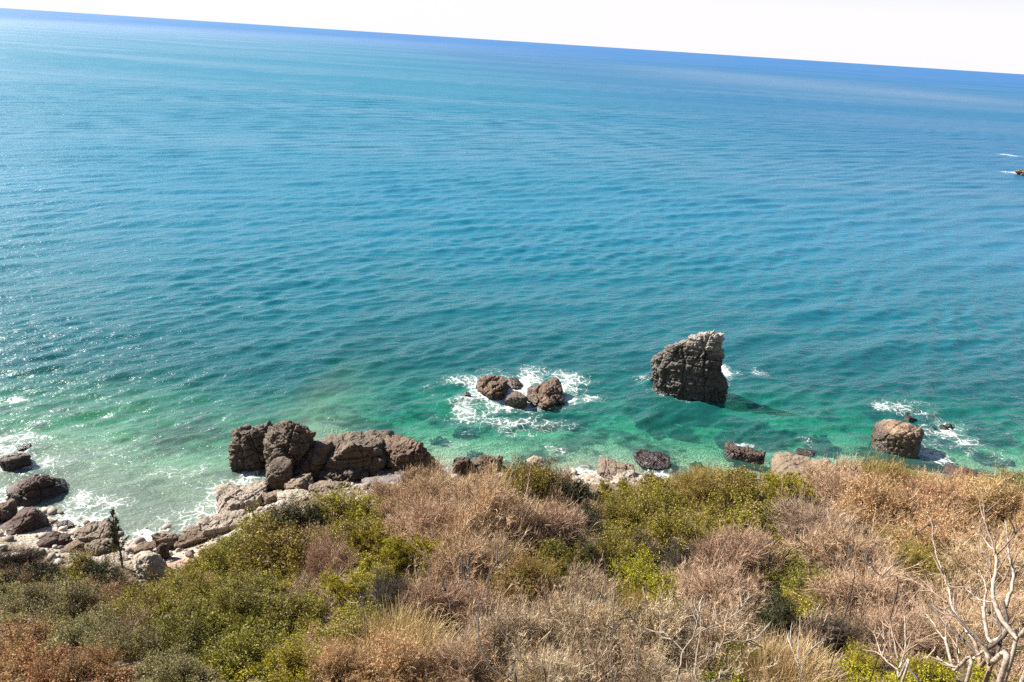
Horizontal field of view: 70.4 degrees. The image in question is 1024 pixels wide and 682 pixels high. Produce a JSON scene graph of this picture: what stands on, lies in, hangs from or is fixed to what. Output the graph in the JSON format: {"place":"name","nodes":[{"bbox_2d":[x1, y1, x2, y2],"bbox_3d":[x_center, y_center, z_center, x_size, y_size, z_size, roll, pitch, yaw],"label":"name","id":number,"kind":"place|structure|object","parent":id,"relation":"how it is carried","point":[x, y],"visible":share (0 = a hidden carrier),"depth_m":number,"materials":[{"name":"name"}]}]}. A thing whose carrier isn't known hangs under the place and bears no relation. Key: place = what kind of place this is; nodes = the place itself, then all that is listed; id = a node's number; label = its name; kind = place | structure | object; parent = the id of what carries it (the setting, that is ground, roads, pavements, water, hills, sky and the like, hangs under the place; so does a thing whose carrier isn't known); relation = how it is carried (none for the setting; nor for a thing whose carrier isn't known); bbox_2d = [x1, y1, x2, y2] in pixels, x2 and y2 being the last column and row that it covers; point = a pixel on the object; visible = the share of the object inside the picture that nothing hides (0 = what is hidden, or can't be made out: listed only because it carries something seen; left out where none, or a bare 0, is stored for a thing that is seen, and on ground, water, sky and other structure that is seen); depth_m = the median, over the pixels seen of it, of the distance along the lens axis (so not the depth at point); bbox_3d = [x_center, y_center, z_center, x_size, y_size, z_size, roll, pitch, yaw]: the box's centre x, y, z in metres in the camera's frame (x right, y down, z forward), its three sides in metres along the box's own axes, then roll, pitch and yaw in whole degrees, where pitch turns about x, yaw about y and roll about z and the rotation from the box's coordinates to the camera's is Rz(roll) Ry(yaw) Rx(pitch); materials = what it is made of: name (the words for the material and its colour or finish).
{"place":"outdoors","nodes":[
{"label":"outdoors","id":0,"kind":"place"},
{"bbox_2d":[0,8,1023,541],"bbox_3d":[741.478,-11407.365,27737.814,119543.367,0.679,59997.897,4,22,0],"label":"sea water","id":1,"kind":"structure","parent":0,"point":[226,220],"depth_m":128.63,"materials":[{"name":"liquid"}]},
{"bbox_2d":[476,375,509,399],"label":"wave washed rock","id":2,"kind":"object","parent":1,"relation":"in","point":[492,387],"visible":0.94,"depth_m":65.88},
{"bbox_2d":[527,377,564,413],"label":"wave washed rock","id":3,"kind":"object","parent":1,"relation":"in","point":[548,396],"visible":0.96,"depth_m":65.53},
{"bbox_2d":[649,330,728,417],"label":"sea stack","id":4,"kind":"object","parent":1,"relation":"in","point":[689,368],"visible":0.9,"depth_m":67.26,"materials":[{"name":"stone"}]},
{"bbox_2d":[723,441,765,469],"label":"rock","id":5,"kind":"object","parent":1,"relation":"in","point":[733,453],"visible":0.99,"depth_m":58.32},
{"bbox_2d":[863,411,960,441],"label":"reef","id":6,"kind":"object","parent":1,"relation":"in","point":[921,422],"visible":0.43,"depth_m":66.66},
{"bbox_2d":[0,384,1023,681],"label":"ground","id":7,"kind":"structure","parent":0,"point":[560,432],"depth_m":60.10,"materials":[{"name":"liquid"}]},
{"bbox_2d":[0,506,49,535],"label":"boulder","id":8,"kind":"object","parent":7,"relation":"on","point":[30,519],"visible":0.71,"depth_m":44.72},
{"bbox_2d":[0,575,58,615],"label":"grey green shrub","id":9,"kind":"object","parent":7,"relation":"on","point":[27,593],"visible":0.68,"depth_m":33.62,"materials":[{"name":"green plant"}]},
{"bbox_2d":[0,540,58,572],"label":"bare shrub","id":10,"kind":"object","parent":7,"relation":"on","point":[19,559],"visible":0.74,"depth_m":39.03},
{"bbox_2d":[0,609,59,656],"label":"autumn shrub","id":11,"kind":"object","parent":7,"relation":"on","point":[14,643],"visible":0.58,"depth_m":27.54,"materials":[{"name":"orange plant"}]},
{"bbox_2d":[6,474,68,507],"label":"boulder","id":12,"kind":"object","parent":7,"relation":"on","point":[33,490],"visible":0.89,"depth_m":48.15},
{"bbox_2d":[23,644,107,681],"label":"autumn shrub","id":13,"kind":"object","parent":7,"relation":"on","point":[49,671],"visible":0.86,"depth_m":21.80,"materials":[{"name":"orange plant"}]},
{"bbox_2d":[15,568,117,625],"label":"grey green shrub","id":14,"kind":"object","parent":7,"relation":"on","point":[73,596],"visible":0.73,"depth_m":33.52,"materials":[{"name":"green plant"}]},
{"bbox_2d":[53,601,117,652],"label":"grey green shrub","id":15,"kind":"object","parent":7,"relation":"on","point":[82,630],"visible":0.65,"depth_m":25.35,"materials":[{"name":"green plant"}]},
{"bbox_2d":[70,554,128,587],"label":"evergreen shrub","id":16,"kind":"object","parent":7,"relation":"on","point":[92,570],"visible":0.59,"depth_m":38.43,"materials":[{"name":"green plant"}]},
{"bbox_2d":[71,639,135,681],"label":"autumn shrub","id":17,"kind":"object","parent":7,"relation":"on","point":[109,657],"visible":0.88,"depth_m":22.16,"materials":[{"name":"orange plant"}]},
{"bbox_2d":[84,611,178,662],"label":"grey green shrub","id":18,"kind":"object","parent":7,"relation":"on","point":[118,641],"visible":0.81,"depth_m":23.50,"materials":[{"name":"green plant"}]},
{"bbox_2d":[91,569,186,625],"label":"leafy shrub","id":19,"kind":"object","parent":7,"relation":"on","point":[134,592],"visible":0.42,"depth_m":28.07,"materials":[{"name":"green plant"}]},
{"bbox_2d":[133,550,169,578],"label":"boulder","id":20,"kind":"object","parent":7,"relation":"on","point":[155,564],"visible":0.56,"depth_m":40.24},
{"bbox_2d":[126,585,227,661],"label":"leafy shrub","id":21,"kind":"object","parent":7,"relation":"on","point":[188,623],"visible":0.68,"depth_m":24.37,"materials":[{"name":"green plant"}]},
{"bbox_2d":[144,561,214,605],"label":"leafy shrub","id":22,"kind":"object","parent":7,"relation":"on","point":[193,583],"visible":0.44,"depth_m":30.10,"materials":[{"name":"green plant"}]},
{"bbox_2d":[136,640,224,681],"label":"grey green shrub","id":23,"kind":"object","parent":7,"relation":"on","point":[161,670],"visible":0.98,"depth_m":21.60,"materials":[{"name":"green plant"}]},
{"bbox_2d":[193,534,246,576],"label":"leafy shrub","id":24,"kind":"object","parent":7,"relation":"on","point":[212,564],"visible":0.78,"depth_m":34.18,"materials":[{"name":"green plant"}]},
{"bbox_2d":[198,509,246,539],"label":"rock ledge","id":25,"kind":"object","parent":7,"relation":"on","point":[214,525],"visible":0.52,"depth_m":45.51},
{"bbox_2d":[204,567,271,631],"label":"leafy shrub","id":26,"kind":"object","parent":7,"relation":"on","point":[238,596],"visible":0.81,"depth_m":27.13,"materials":[{"name":"green plant"}]},
{"bbox_2d":[215,480,267,513],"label":"boulder","id":27,"kind":"object","parent":7,"relation":"on","point":[231,496],"visible":0.74,"depth_m":48.32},
{"bbox_2d":[193,618,290,679],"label":"leafy shrub","id":28,"kind":"object","parent":7,"relation":"on","point":[243,651],"visible":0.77,"depth_m":22.75,"materials":[{"name":"green plant"}]},
{"bbox_2d":[228,421,273,478],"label":"boulder","id":29,"kind":"object","parent":7,"relation":"on","point":[245,448],"visible":0.68,"depth_m":52.72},
{"bbox_2d":[222,513,317,580],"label":"leafy shrub","id":30,"kind":"object","parent":7,"relation":"on","point":[277,540],"visible":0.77,"depth_m":34.21,"materials":[{"name":"green plant"}]},
{"bbox_2d":[265,456,293,491],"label":"boulder","id":31,"kind":"object","parent":7,"relation":"on","point":[279,474],"visible":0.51,"depth_m":49.95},
{"bbox_2d":[257,581,325,637],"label":"leafy shrub","id":32,"kind":"object","parent":7,"relation":"on","point":[297,606],"visible":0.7,"depth_m":26.40,"materials":[{"name":"green plant"}]},
{"bbox_2d":[263,419,320,472],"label":"boulder","id":33,"kind":"object","parent":7,"relation":"on","point":[293,441],"visible":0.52,"depth_m":51.24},
{"bbox_2d":[260,616,323,681],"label":"leafy shrub","id":34,"kind":"object","parent":7,"relation":"on","point":[287,659],"visible":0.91,"depth_m":21.69,"materials":[{"name":"green plant"}]},
{"bbox_2d":[258,490,341,537],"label":"evergreen shrub","id":35,"kind":"object","parent":7,"relation":"on","point":[310,515],"visible":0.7,"depth_m":40.64,"materials":[{"name":"green plant"}]},
{"bbox_2d":[293,441,333,481],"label":"boulder","id":36,"kind":"object","parent":7,"relation":"on","point":[314,459],"visible":0.53,"depth_m":51.41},
{"bbox_2d":[288,519,359,583],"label":"twiggy shrub","id":37,"kind":"object","parent":7,"relation":"on","point":[318,551],"visible":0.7,"depth_m":33.36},
{"bbox_2d":[293,620,373,681],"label":"dry shrub","id":38,"kind":"object","parent":7,"relation":"on","point":[327,663],"visible":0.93,"depth_m":21.48,"materials":[{"name":"beige plant"}]},
{"bbox_2d":[310,568,368,613],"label":"pine shrub","id":39,"kind":"object","parent":7,"relation":"on","point":[338,590],"visible":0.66,"depth_m":28.41,"materials":[{"name":"green plant"}]},
{"bbox_2d":[301,479,383,525],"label":"leafy shrub","id":40,"kind":"object","parent":7,"relation":"on","point":[335,499],"visible":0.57,"depth_m":41.94,"materials":[{"name":"green plant"}]},
{"bbox_2d":[313,506,377,551],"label":"leafy shrub","id":41,"kind":"object","parent":7,"relation":"on","point":[346,527],"visible":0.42,"depth_m":37.25,"materials":[{"name":"green plant"}]},
{"bbox_2d":[302,590,404,651],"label":"leafy shrub","id":42,"kind":"object","parent":7,"relation":"on","point":[347,623],"visible":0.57,"depth_m":24.21,"materials":[{"name":"green plant"}]},
{"bbox_2d":[0,464,708,586],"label":"shingle","id":43,"kind":"object","parent":7,"relation":"on","point":[54,511],"visible":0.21,"depth_m":45.59,"materials":[{"name":"stone"}]},
{"bbox_2d":[319,429,393,476],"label":"boulder","id":44,"kind":"object","parent":7,"relation":"on","point":[356,449],"visible":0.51,"depth_m":51.77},
{"bbox_2d":[346,523,396,558],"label":"pine shrub","id":45,"kind":"object","parent":7,"relation":"on","point":[360,542],"visible":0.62,"depth_m":34.46,"materials":[{"name":"green plant"}]},
{"bbox_2d":[326,611,443,681],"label":"dry shrub","id":46,"kind":"object","parent":7,"relation":"on","point":[398,658],"visible":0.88,"depth_m":21.46,"materials":[{"name":"beige plant"}]},
{"bbox_2d":[324,589,463,681],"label":"dry grass clump","id":47,"kind":"object","parent":7,"relation":"on","point":[416,625],"visible":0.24,"depth_m":24.17,"materials":[{"name":"plant"}]},
{"bbox_2d":[355,554,436,623],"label":"bare shrub","id":48,"kind":"object","parent":7,"relation":"on","point":[391,587],"visible":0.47,"depth_m":26.64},
{"bbox_2d":[359,533,450,579],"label":"pine shrub","id":49,"kind":"object","parent":7,"relation":"on","point":[398,554],"visible":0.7,"depth_m":30.81,"materials":[{"name":"green plant"}]},
{"bbox_2d":[384,434,435,474],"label":"boulder","id":50,"kind":"object","parent":7,"relation":"on","point":[401,451],"visible":0.6,"depth_m":52.20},
{"bbox_2d":[383,456,465,508],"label":"twiggy shrub","id":51,"kind":"object","parent":7,"relation":"on","point":[418,486],"visible":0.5,"depth_m":42.40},
{"bbox_2d":[374,471,476,550],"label":"twiggy shrub","id":52,"kind":"object","parent":7,"relation":"on","point":[421,519],"visible":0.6,"depth_m":34.64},
{"bbox_2d":[385,613,509,681],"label":"twiggy shrub","id":53,"kind":"object","parent":7,"relation":"on","point":[466,658],"visible":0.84,"depth_m":21.82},
{"bbox_2d":[393,545,523,635],"bbox_3d":[-2.015,9.618,26.328,5.624,3.868,4.979,9,23,13],"label":"twiggy shrub","id":54,"kind":"object","parent":7,"relation":"on","point":[433,597],"visible":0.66,"depth_m":26.06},
{"bbox_2d":[413,496,538,589],"bbox_3d":[-1.350,9.045,30.090,5.947,4.082,5.180,3,22,-2],"label":"twiggy shrub","id":55,"kind":"object","parent":7,"relation":"on","point":[458,550],"visible":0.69,"depth_m":29.72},
{"bbox_2d":[418,446,571,555],"bbox_3d":[-0.490,7.885,33.778,5.952,6.655,8.522,12,24,20],"label":"twiggy shrub","id":56,"kind":"object","parent":7,"relation":"on","point":[499,500],"visible":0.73,"depth_m":33.29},
{"bbox_2d":[430,573,562,681],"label":"twiggy shrub","id":57,"kind":"object","parent":7,"relation":"on","point":[510,623],"visible":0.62,"depth_m":23.23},
{"bbox_2d":[0,449,1023,681],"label":"undergrowth","id":58,"kind":"object","parent":7,"relation":"on","point":[13,664],"visible":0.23,"depth_m":30.82,"materials":[{"name":"orange plant"}]},
{"bbox_2d":[470,449,561,504],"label":"leafy shrub","id":59,"kind":"object","parent":7,"relation":"on","point":[535,480],"visible":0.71,"depth_m":43.59,"materials":[{"name":"green plant"}]},
{"bbox_2d":[469,535,563,611],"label":"leafy shrub","id":60,"kind":"object","parent":7,"relation":"on","point":[525,567],"visible":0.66,"depth_m":27.86,"materials":[{"name":"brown plant"}]},
{"bbox_2d":[484,622,594,681],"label":"twiggy shrub","id":61,"kind":"object","parent":7,"relation":"on","point":[552,669],"visible":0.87,"depth_m":20.78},
{"bbox_2d":[487,484,605,555],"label":"twiggy shrub","id":62,"kind":"object","parent":7,"relation":"on","point":[563,525],"visible":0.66,"depth_m":33.68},
{"bbox_2d":[526,529,594,578],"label":"leafy shrub","id":63,"kind":"object","parent":7,"relation":"on","point":[559,552],"visible":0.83,"depth_m":31.48,"materials":[{"name":"green plant"}]},
{"bbox_2d":[522,568,658,680],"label":"twiggy shrub","id":64,"kind":"object","parent":7,"relation":"on","point":[573,618],"visible":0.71,"depth_m":23.78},
{"bbox_2d":[565,610,632,681],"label":"bare shrub","id":65,"kind":"object","parent":7,"relation":"on","point":[597,660],"visible":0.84,"depth_m":21.16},
{"bbox_2d":[581,515,655,567],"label":"leafy shrub","id":66,"kind":"object","parent":7,"relation":"on","point":[622,548],"visible":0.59,"depth_m":35.75,"materials":[{"name":"green plant"}]},
{"bbox_2d":[594,492,647,531],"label":"leafy shrub","id":67,"kind":"object","parent":7,"relation":"on","point":[617,508],"visible":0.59,"depth_m":42.49,"materials":[{"name":"green plant"}]},
{"bbox_2d":[625,406,664,440],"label":"reef","id":68,"kind":"object","parent":7,"relation":"on","point":[656,422],"visible":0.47,"depth_m":67.13},
{"bbox_2d":[605,546,685,602],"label":"leafy shrub","id":69,"kind":"object","parent":7,"relation":"on","point":[635,568],"visible":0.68,"depth_m":31.90,"materials":[{"name":"green plant"}]},
{"bbox_2d":[617,474,683,523],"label":"leafy shrub","id":70,"kind":"object","parent":7,"relation":"on","point":[656,491],"visible":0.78,"depth_m":43.99,"materials":[{"name":"green plant"}]},
{"bbox_2d":[609,624,697,681],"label":"twiggy shrub","id":71,"kind":"object","parent":7,"relation":"on","point":[649,672],"visible":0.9,"depth_m":21.42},
{"bbox_2d":[617,569,705,675],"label":"bare shrub","id":72,"kind":"object","parent":7,"relation":"on","point":[660,619],"visible":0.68,"depth_m":24.57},
{"bbox_2d":[639,498,704,558],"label":"leafy shrub","id":73,"kind":"object","parent":7,"relation":"on","point":[668,523],"visible":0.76,"depth_m":37.90,"materials":[{"name":"green plant"}]},
{"bbox_2d":[666,458,722,505],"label":"autumn shrub","id":74,"kind":"object","parent":7,"relation":"on","point":[692,477],"visible":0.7,"depth_m":45.12,"materials":[{"name":"green plant"}]},
{"bbox_2d":[653,541,769,619],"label":"twiggy shrub","id":75,"kind":"object","parent":7,"relation":"on","point":[724,584],"visible":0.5,"depth_m":29.84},
{"bbox_2d":[655,589,778,670],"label":"bare shrub","id":76,"kind":"object","parent":7,"relation":"on","point":[711,630],"visible":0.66,"depth_m":24.55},
{"bbox_2d":[689,461,770,518],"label":"leafy shrub","id":77,"kind":"object","parent":7,"relation":"on","point":[729,480],"visible":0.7,"depth_m":43.45,"materials":[{"name":"green plant"}]},
{"bbox_2d":[674,505,798,587],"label":"twiggy shrub","id":78,"kind":"object","parent":7,"relation":"on","point":[743,551],"visible":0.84,"depth_m":33.70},
{"bbox_2d":[711,607,788,681],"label":"bare shrub","id":79,"kind":"object","parent":7,"relation":"on","point":[745,657],"visible":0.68,"depth_m":22.69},
{"bbox_2d":[713,485,787,540],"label":"leafy shrub","id":80,"kind":"object","parent":7,"relation":"on","point":[751,510],"visible":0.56,"depth_m":38.68,"materials":[{"name":"green plant"}]},
{"bbox_2d":[739,582,826,644],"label":"evergreen shrub","id":81,"kind":"object","parent":7,"relation":"on","point":[774,614],"visible":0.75,"depth_m":26.67,"materials":[{"name":"green plant"}]},
{"bbox_2d":[726,621,853,681],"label":"dry grass clump","id":82,"kind":"object","parent":7,"relation":"on","point":[784,669],"visible":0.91,"depth_m":22.67,"materials":[{"name":"plant"}]},
{"bbox_2d":[763,471,821,510],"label":"pine shrub","id":83,"kind":"object","parent":7,"relation":"on","point":[787,475],"visible":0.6,"depth_m":43.62,"materials":[{"name":"green plant"}]},
{"bbox_2d":[750,555,846,594],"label":"leafy shrub","id":84,"kind":"object","parent":7,"relation":"on","point":[799,576],"visible":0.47,"depth_m":31.76,"materials":[{"name":"green plant"}]},
{"bbox_2d":[770,451,830,479],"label":"flat rock","id":85,"kind":"object","parent":7,"relation":"on","point":[782,463],"visible":0.35,"depth_m":55.48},
{"bbox_2d":[758,476,886,568],"bbox_3d":[15.874,9.361,36.563,5.635,5.185,7.399,2,23,-5],"label":"twiggy shrub","id":86,"kind":"object","parent":7,"relation":"on","point":[798,519],"visible":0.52,"depth_m":36.75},
{"bbox_2d":[786,591,890,658],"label":"bare shrub","id":87,"kind":"object","parent":7,"relation":"on","point":[835,626],"visible":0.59,"depth_m":25.03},
{"bbox_2d":[759,498,921,584],"bbox_3d":[15.778,9.908,33.019,6.187,4.488,6.628,-6,24,-23],"label":"twiggy shrub","id":88,"kind":"object","parent":7,"relation":"on","point":[840,536],"visible":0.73,"depth_m":33.30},
{"bbox_2d":[793,451,892,507],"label":"twiggy shrub","id":89,"kind":"object","parent":7,"relation":"on","point":[825,478],"visible":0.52,"depth_m":44.27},
{"bbox_2d":[780,541,932,624],"bbox_3d":[14.286,9.725,28.665,4.798,4.342,6.266,-21,33,-45],"label":"twiggy shrub","id":90,"kind":"object","parent":7,"relation":"on","point":[864,585],"visible":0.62,"depth_m":28.50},
{"bbox_2d":[811,453,939,536],"bbox_3d":[19.797,9.147,40.154,6.404,5.462,6.898,-1,23,-10],"label":"dry shrub","id":91,"kind":"object","parent":7,"relation":"on","point":[870,494],"visible":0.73,"depth_m":39.74,"materials":[{"name":"beige plant"}]},
{"bbox_2d":[824,582,961,664],"bbox_3d":[13.249,10.051,24.635,4.058,2.903,4.208,-9,25,-27],"label":"twiggy shrub","id":92,"kind":"object","parent":7,"relation":"on","point":[910,629],"visible":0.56,"depth_m":24.70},
{"bbox_2d":[862,609,927,681],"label":"sapling","id":93,"kind":"object","parent":7,"relation":"on","point":[905,668],"visible":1,"depth_m":8.16,"materials":[{"name":"grey plant"}]},
{"bbox_2d":[868,419,923,466],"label":"boulder","id":94,"kind":"object","parent":7,"relation":"on","point":[904,440],"visible":0.95,"depth_m":60.62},
{"bbox_2d":[880,521,984,587],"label":"autumn shrub","id":95,"kind":"object","parent":7,"relation":"on","point":[916,555],"visible":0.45,"depth_m":33.07,"materials":[{"name":"green plant"}]},
{"bbox_2d":[878,457,995,525],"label":"dry shrub","id":96,"kind":"object","parent":7,"relation":"on","point":[931,490],"visible":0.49,"depth_m":39.91,"materials":[{"name":"beige plant"}]},
{"bbox_2d":[894,516,995,681],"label":"sapling","id":97,"kind":"object","parent":7,"relation":"on","point":[980,661],"visible":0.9,"depth_m":7.92,"materials":[{"name":"grey plant"}]},
{"bbox_2d":[875,475,1022,565],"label":"dry shrub","id":98,"kind":"object","parent":7,"relation":"on","point":[947,522],"visible":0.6,"depth_m":35.20,"materials":[{"name":"beige plant"}]},
{"bbox_2d":[902,574,1023,668],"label":"twiggy shrub","id":99,"kind":"object","parent":7,"relation":"on","point":[970,621],"visible":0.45,"depth_m":25.03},
{"bbox_2d":[924,458,1023,524],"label":"dry shrub","id":100,"kind":"object","parent":7,"relation":"on","point":[1012,503],"visible":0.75,"depth_m":40.26,"materials":[{"name":"beige plant"}]},
{"bbox_2d":[926,520,1023,681],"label":"sapling","id":101,"kind":"object","parent":7,"relation":"on","point":[1005,654],"visible":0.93,"depth_m":7.20,"materials":[{"name":"grey plant"}]},
{"bbox_2d":[934,521,1023,597],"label":"twiggy shrub","id":102,"kind":"object","parent":7,"relation":"on","point":[963,557],"visible":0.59,"depth_m":32.41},
{"bbox_2d":[946,490,1023,681],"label":"sapling","id":103,"kind":"object","parent":7,"relation":"on","point":[1010,630],"visible":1,"depth_m":7.04,"materials":[{"name":"grey plant"}]},
{"bbox_2d":[962,421,1015,445],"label":"reef","id":104,"kind":"object","parent":7,"relation":"on","point":[1005,440],"visible":0.92,"depth_m":67.75},
{"bbox_2d":[963,539,1017,681],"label":"sapling","id":105,"kind":"object","parent":7,"relation":"on","point":[996,619],"visible":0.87,"depth_m":7.75,"materials":[{"name":"grey plant"}]},
{"bbox_2d":[959,571,1023,635],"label":"twiggy shrub","id":106,"kind":"object","parent":7,"relation":"on","point":[1020,613],"visible":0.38,"depth_m":26.85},
{"bbox_2d":[0,0,1023,73],"label":"sky","id":107,"kind":"structure","parent":0,"point":[967,35],"materials":[{"name":"white"}]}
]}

